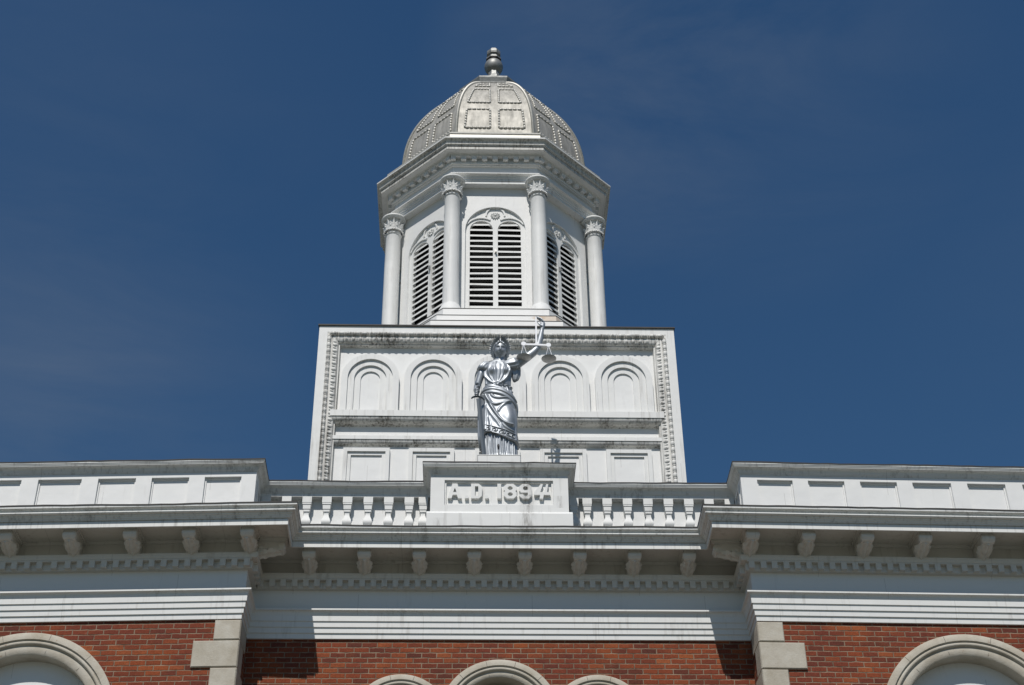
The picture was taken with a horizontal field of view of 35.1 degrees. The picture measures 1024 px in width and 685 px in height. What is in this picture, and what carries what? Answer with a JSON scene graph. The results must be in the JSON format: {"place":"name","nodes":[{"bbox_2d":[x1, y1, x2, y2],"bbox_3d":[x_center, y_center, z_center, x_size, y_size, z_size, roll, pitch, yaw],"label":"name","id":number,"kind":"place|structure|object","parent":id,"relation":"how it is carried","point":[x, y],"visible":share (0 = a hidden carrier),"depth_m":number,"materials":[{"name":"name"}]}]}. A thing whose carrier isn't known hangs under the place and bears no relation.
{"place":"outdoors","nodes":[
{"label":"outdoors","id":0,"kind":"place"},
{"bbox_2d":[308,48,686,481],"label":"bell tower","id":1,"kind":"structure","parent":0,"point":[493,191],"depth_m":26.60,"materials":[{"name":"white paint"}]},
{"bbox_2d":[399,198,444,324],"bbox_3d":[-1.489,-1.261,29.467,1.427,3.200,0.140,-30,-45,33],"label":"louvred window","id":2,"kind":"structure","parent":1,"relation":"in","point":[426,227],"depth_m":29.88,"materials":[{"name":"white paint"}]},
{"bbox_2d":[459,188,531,308],"bbox_3d":[-0.304,-1.539,29.111,1.427,3.200,0.140,1,-37,-2],"label":"louvred window","id":3,"kind":"structure","parent":1,"relation":"in","point":[493,208],"depth_m":29.37,"materials":[{"name":"white paint"}]},
{"bbox_2d":[546,200,588,325],"bbox_3d":[0.854,-1.239,29.533,0.140,3.200,1.427,-30,-45,33],"label":"louvred window","id":4,"kind":"structure","parent":1,"relation":"in","point":[563,230],"depth_m":29.96,"materials":[{"name":"white paint"}]},
{"bbox_2d":[0,0,1023,482],"label":"sky","id":5,"kind":"structure","parent":0,"point":[822,201],"materials":[{"name":"blue"}]},
{"label":"ground","id":6,"kind":"structure","parent":0,"visible":0},
{"bbox_2d":[0,454,1023,684],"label":"courthouse","id":7,"kind":"structure","parent":6,"relation":"on","point":[487,569],"depth_m":22.35,"materials":[{"name":"white stone"}]},
{"bbox_2d":[0,633,109,684],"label":"arched window","id":8,"kind":"structure","parent":7,"relation":"in","point":[25,658],"depth_m":21.51,"materials":[{"name":"stone"}]},
{"bbox_2d":[370,674,431,684],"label":"arched window","id":9,"kind":"structure","parent":7,"relation":"in","point":[398,679],"depth_m":21.87,"materials":[{"name":"stone"}]},
{"bbox_2d":[450,660,549,684],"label":"arched window","id":10,"kind":"structure","parent":7,"relation":"in","point":[491,672],"depth_m":21.99,"materials":[{"name":"stone"}]},
{"bbox_2d":[471,316,555,454],"bbox_3d":[0.031,0.725,24.620,1.310,2.728,0.491,1,-37,-2],"label":"statue","id":11,"kind":"object","parent":7,"relation":"on","point":[497,410],"visible":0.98,"depth_m":24.36,"materials":[{"name":"silver metal"}]},
{"bbox_2d":[568,675,627,684],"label":"arched window","id":12,"kind":"structure","parent":7,"relation":"in","point":[592,679],"depth_m":21.95,"materials":[{"name":"stone"}]},
{"bbox_2d":[887,634,1023,684],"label":"arched window","id":13,"kind":"structure","parent":7,"relation":"in","point":[959,659],"depth_m":21.81,"materials":[{"name":"stone"}]}
]}

